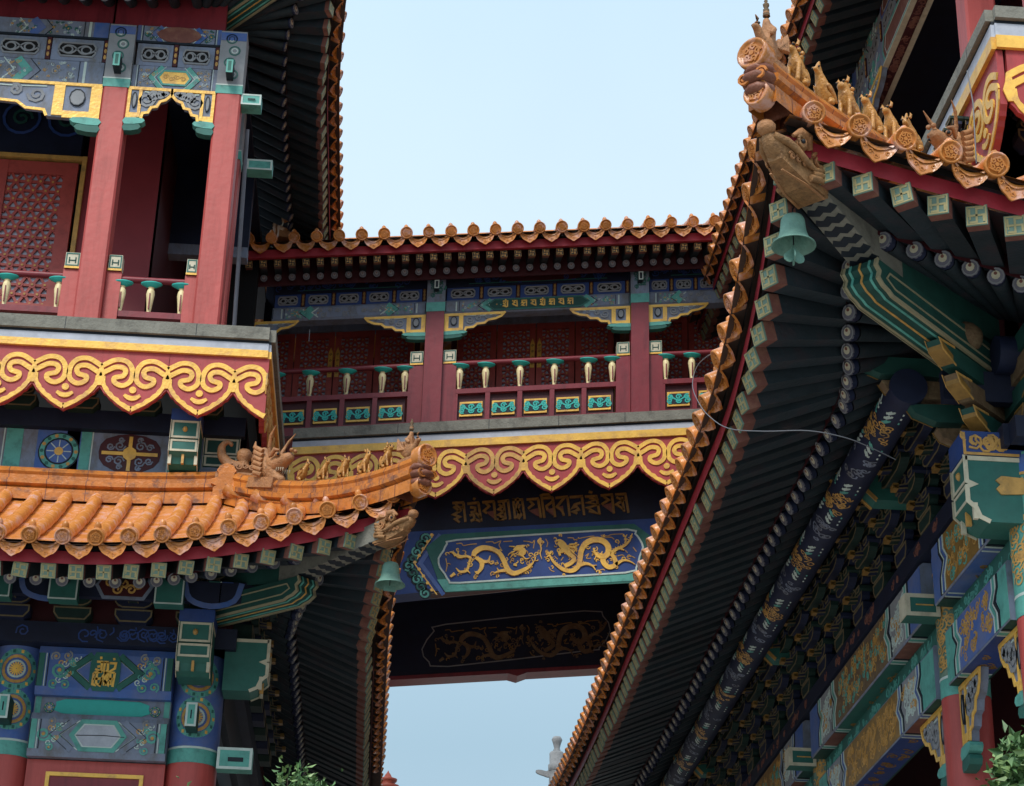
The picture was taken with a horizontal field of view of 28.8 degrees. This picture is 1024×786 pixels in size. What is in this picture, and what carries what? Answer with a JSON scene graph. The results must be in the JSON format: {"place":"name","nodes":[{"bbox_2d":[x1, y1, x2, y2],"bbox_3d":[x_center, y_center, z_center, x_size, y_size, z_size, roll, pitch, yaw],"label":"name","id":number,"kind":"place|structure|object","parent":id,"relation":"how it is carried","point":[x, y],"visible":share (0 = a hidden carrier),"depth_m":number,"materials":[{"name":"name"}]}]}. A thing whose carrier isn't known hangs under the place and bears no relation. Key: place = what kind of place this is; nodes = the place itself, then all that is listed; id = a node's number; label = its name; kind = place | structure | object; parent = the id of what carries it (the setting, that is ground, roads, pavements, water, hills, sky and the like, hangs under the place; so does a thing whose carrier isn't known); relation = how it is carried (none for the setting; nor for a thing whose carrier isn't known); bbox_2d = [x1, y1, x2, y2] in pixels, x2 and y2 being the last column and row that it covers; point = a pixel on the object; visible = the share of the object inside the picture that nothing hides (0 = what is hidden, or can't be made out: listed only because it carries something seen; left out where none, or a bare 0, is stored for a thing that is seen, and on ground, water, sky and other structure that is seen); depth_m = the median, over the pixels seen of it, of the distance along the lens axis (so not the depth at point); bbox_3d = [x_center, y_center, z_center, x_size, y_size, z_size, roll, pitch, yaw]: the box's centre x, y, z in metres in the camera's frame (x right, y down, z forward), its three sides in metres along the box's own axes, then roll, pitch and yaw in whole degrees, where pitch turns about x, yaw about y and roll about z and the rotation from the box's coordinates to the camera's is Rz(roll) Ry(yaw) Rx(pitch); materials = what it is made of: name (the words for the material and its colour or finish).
{"place":"outdoors","nodes":[
{"label":"outdoors","id":0,"kind":"place"},
{"bbox_2d":[382,771,398,785],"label":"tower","id":1,"kind":"structure","parent":0,"point":[388,779],"depth_m":33.21,"materials":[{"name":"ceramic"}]},
{"bbox_2d":[536,736,562,783],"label":"stone pillar","id":2,"kind":"structure","parent":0,"point":[555,755],"depth_m":34.62,"materials":[{"name":"white stone"}]},
{"bbox_2d":[339,0,791,785],"label":"sky","id":3,"kind":"structure","parent":0,"point":[460,113],"materials":[{"name":"blue"}]},
{"label":"ground","id":4,"kind":"structure","parent":0,"visible":0},
{"bbox_2d":[0,0,437,785],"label":"pavilion","id":5,"kind":"structure","parent":4,"relation":"on","point":[172,606],"depth_m":19.32,"materials":[{"name":"wood"}]},
{"bbox_2d":[0,159,78,306],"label":"lattice door","id":6,"kind":"structure","parent":5,"relation":"in","point":[37,198],"depth_m":21.78,"materials":[{"name":"red wood"}]},
{"bbox_2d":[215,440,254,477],"bbox_3d":[-2.630,0.665,19.130,0.415,0.449,0.167,3,-25,-3],"label":"roof figurine","id":7,"kind":"object","parent":5,"relation":"on","point":[244,459],"visible":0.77,"depth_m":19.09,"materials":[{"name":"ceramic"}]},
{"bbox_2d":[246,426,296,487],"bbox_3d":[-2.217,0.625,18.721,0.498,0.600,0.293,-2,-21,45],"label":"roof figurine","id":8,"kind":"object","parent":5,"relation":"on","point":[270,465],"visible":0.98,"depth_m":18.63,"materials":[{"name":"ceramic"}]},
{"bbox_2d":[296,459,310,480],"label":"roof figurine","id":9,"kind":"object","parent":5,"relation":"on","point":[302,474],"visible":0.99,"depth_m":18.34,"materials":[{"name":"ceramic"}]},
{"bbox_2d":[315,456,330,480],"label":"roof figurine","id":10,"kind":"object","parent":5,"relation":"on","point":[322,472],"visible":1,"depth_m":18.14,"materials":[{"name":"ceramic"}]},
{"bbox_2d":[336,455,350,478],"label":"roof figurine","id":11,"kind":"object","parent":5,"relation":"on","point":[342,469],"visible":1,"depth_m":17.93,"materials":[{"name":"ceramic"}]},
{"bbox_2d":[354,449,371,475],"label":"roof figurine","id":12,"kind":"object","parent":5,"relation":"on","point":[363,465],"visible":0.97,"depth_m":17.73,"materials":[{"name":"ceramic"}]},
{"bbox_2d":[378,441,393,469],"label":"roof figurine","id":13,"kind":"object","parent":5,"relation":"on","point":[386,460],"visible":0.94,"depth_m":17.51,"materials":[{"name":"ceramic"}]},
{"bbox_2d":[374,548,404,591],"bbox_3d":[-1.053,1.514,17.309,0.269,0.439,0.269,3,-25,-3],"label":"bell","id":14,"kind":"object","parent":5,"relation":"hanging from","point":[389,580],"visible":0.91,"depth_m":17.24,"materials":[{"name":"metal"}]},
{"bbox_2d":[397,419,420,462],"bbox_3d":[-0.883,0.421,17.346,0.126,0.432,0.273,22,-31,-37],"label":"roof figurine","id":15,"kind":"object","parent":5,"relation":"on","point":[408,445],"visible":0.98,"depth_m":17.31,"materials":[{"name":"ceramic"}]},
{"bbox_2d":[264,755,343,785],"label":"tree","id":16,"kind":"object","parent":4,"relation":"on","point":[297,779],"visible":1,"depth_m":11.45,"materials":[{"name":"green plant"}]},
{"bbox_2d":[548,0,1023,785],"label":"pavilion","id":17,"kind":"structure","parent":4,"relation":"on","point":[814,606],"depth_m":14.59,"materials":[{"name":"tile"}]},
{"bbox_2d":[245,213,724,686],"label":"covered bridge","id":18,"kind":"structure","parent":17,"relation":"attached to","point":[535,384],"depth_m":25.43,"materials":[{"name":"wood"}]},
{"bbox_2d":[273,218,290,241],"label":"roof figurine","id":19,"kind":"object","parent":18,"relation":"on","point":[281,232],"visible":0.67,"depth_m":25.38,"materials":[{"name":"ceramic"}]},
{"bbox_2d":[277,334,294,444],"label":"lattice door","id":20,"kind":"structure","parent":18,"relation":"in","point":[286,343],"depth_m":26.54,"materials":[{"name":"red wood"}]},
{"bbox_2d":[287,332,334,452],"bbox_3d":[-2.655,0.077,26.334,0.514,1.978,0.082,3,-25,-3],"label":"lattice door","id":21,"kind":"structure","parent":18,"relation":"in","point":[316,351],"depth_m":26.56,"materials":[{"name":"red wood"}]},
{"bbox_2d":[332,330,374,394],"bbox_3d":[-2.126,0.051,26.389,0.514,1.978,0.082,3,-25,-3],"label":"lattice door","id":22,"kind":"structure","parent":18,"relation":"in","point":[356,348],"depth_m":26.62,"materials":[{"name":"red wood"}]},
{"bbox_2d":[372,330,413,421],"bbox_3d":[-1.596,0.029,26.449,0.514,1.978,0.070,3,-25,-3],"label":"lattice door","id":23,"kind":"structure","parent":18,"relation":"in","point":[390,348],"depth_m":26.68,"materials":[{"name":"red wood"}]},
{"bbox_2d":[456,325,496,388],"bbox_3d":[-0.490,-0.024,26.562,0.514,1.978,0.070,3,-25,-3],"label":"lattice door","id":24,"kind":"structure","parent":18,"relation":"in","point":[479,343],"depth_m":26.80,"materials":[{"name":"red wood"}]},
{"bbox_2d":[496,323,535,386],"bbox_3d":[0.040,-0.052,26.612,0.514,1.978,0.082,3,-25,-3],"label":"lattice door","id":25,"kind":"structure","parent":18,"relation":"in","point":[514,341],"depth_m":26.84,"materials":[{"name":"red wood"}]},
{"bbox_2d":[535,322,574,384],"bbox_3d":[0.570,-0.077,26.666,0.514,1.978,0.082,3,-25,-3],"label":"lattice door","id":26,"kind":"structure","parent":18,"relation":"in","point":[557,339],"depth_m":26.90,"materials":[{"name":"red wood"}]},
{"bbox_2d":[575,321,613,382],"bbox_3d":[1.100,-0.100,26.726,0.514,1.978,0.070,3,-25,-3],"label":"lattice door","id":27,"kind":"structure","parent":18,"relation":"in","point":[591,337],"depth_m":26.96,"materials":[{"name":"red wood"}]},
{"bbox_2d":[649,317,687,378],"bbox_3d":[2.109,-0.149,26.830,0.514,1.978,0.070,3,-25,-3],"label":"lattice door","id":28,"kind":"structure","parent":18,"relation":"in","point":[674,338],"depth_m":27.07,"materials":[{"name":"red wood"}]},
{"bbox_2d":[688,316,721,377],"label":"lattice door","id":29,"kind":"structure","parent":18,"relation":"in","point":[695,342],"depth_m":27.08,"materials":[{"name":"red wood"}]},
{"bbox_2d":[751,0,789,72],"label":"roof figurine","id":30,"kind":"object","parent":17,"relation":"on","point":[766,31],"visible":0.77,"depth_m":12.37,"materials":[{"name":"ceramic"}]},
{"bbox_2d":[771,205,815,265],"bbox_3d":[1.734,-1.028,12.303,0.277,0.510,0.277,3,-25,-3],"label":"bell","id":31,"kind":"object","parent":17,"relation":"hanging from","point":[793,242],"visible":0.94,"depth_m":12.25,"materials":[{"name":"metal"}]},
{"bbox_2d":[692,354,895,459],"bbox_3d":[1.671,-0.003,13.244,1.456,1.124,0.906,-13,-29,28],"label":"cable","id":32,"kind":"object","parent":17,"relation":"hanging from","point":[779,430],"visible":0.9,"depth_m":12.71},
{"bbox_2d":[787,38,815,93],"bbox_3d":[1.808,-2.056,12.633,0.154,0.378,0.246,-18,-29,35],"label":"roof figurine","id":33,"kind":"object","parent":17,"relation":"on","point":[798,70],"visible":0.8,"depth_m":12.59,"materials":[{"name":"ceramic"}]},
{"bbox_2d":[812,61,837,108],"bbox_3d":[2.013,-1.969,12.856,0.138,0.358,0.228,-18,-27,36],"label":"roof figurine","id":34,"kind":"object","parent":17,"relation":"on","point":[823,89],"visible":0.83,"depth_m":12.81,"materials":[{"name":"ceramic"}]},
{"bbox_2d":[836,75,860,116],"bbox_3d":[2.208,-1.901,13.095,0.148,0.364,0.237,-18,-25,36],"label":"roof figurine","id":35,"kind":"object","parent":17,"relation":"on","point":[848,105],"visible":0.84,"depth_m":13.05,"materials":[{"name":"ceramic"}]},
{"bbox_2d":[859,90,885,136],"bbox_3d":[2.400,-1.844,13.320,0.143,0.350,0.228,-18,-23,36],"label":"roof figurine","id":36,"kind":"object","parent":17,"relation":"on","point":[869,111],"visible":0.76,"depth_m":13.27,"materials":[{"name":"ceramic"}]},
{"bbox_2d":[880,100,899,137],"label":"roof figurine","id":37,"kind":"object","parent":17,"relation":"on","point":[891,126],"visible":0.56,"depth_m":13.50,"materials":[{"name":"ceramic"}]},
{"bbox_2d":[901,113,923,152],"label":"roof figurine","id":38,"kind":"object","parent":17,"relation":"on","point":[906,121],"visible":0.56,"depth_m":13.71,"materials":[{"name":"ceramic"}]},
{"bbox_2d":[923,100,974,166],"bbox_3d":[3.096,-1.787,14.178,0.267,0.548,0.454,-19,-16,37],"label":"roof figurine","id":39,"kind":"object","parent":17,"relation":"on","point":[936,137],"visible":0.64,"depth_m":14.14,"materials":[{"name":"ceramic"}]},
{"bbox_2d":[967,70,976,163],"bbox_3d":[3.372,-2.024,14.579,0.030,0.903,0.162,-3,-26,11],"label":"cable","id":40,"kind":"object","parent":17,"relation":"attached to","point":[973,118],"visible":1,"depth_m":14.55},
{"bbox_2d":[975,720,1023,785],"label":"tree","id":41,"kind":"object","parent":4,"relation":"on","point":[1007,769],"visible":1,"depth_m":9.66,"materials":[{"name":"green plant"}]}
]}

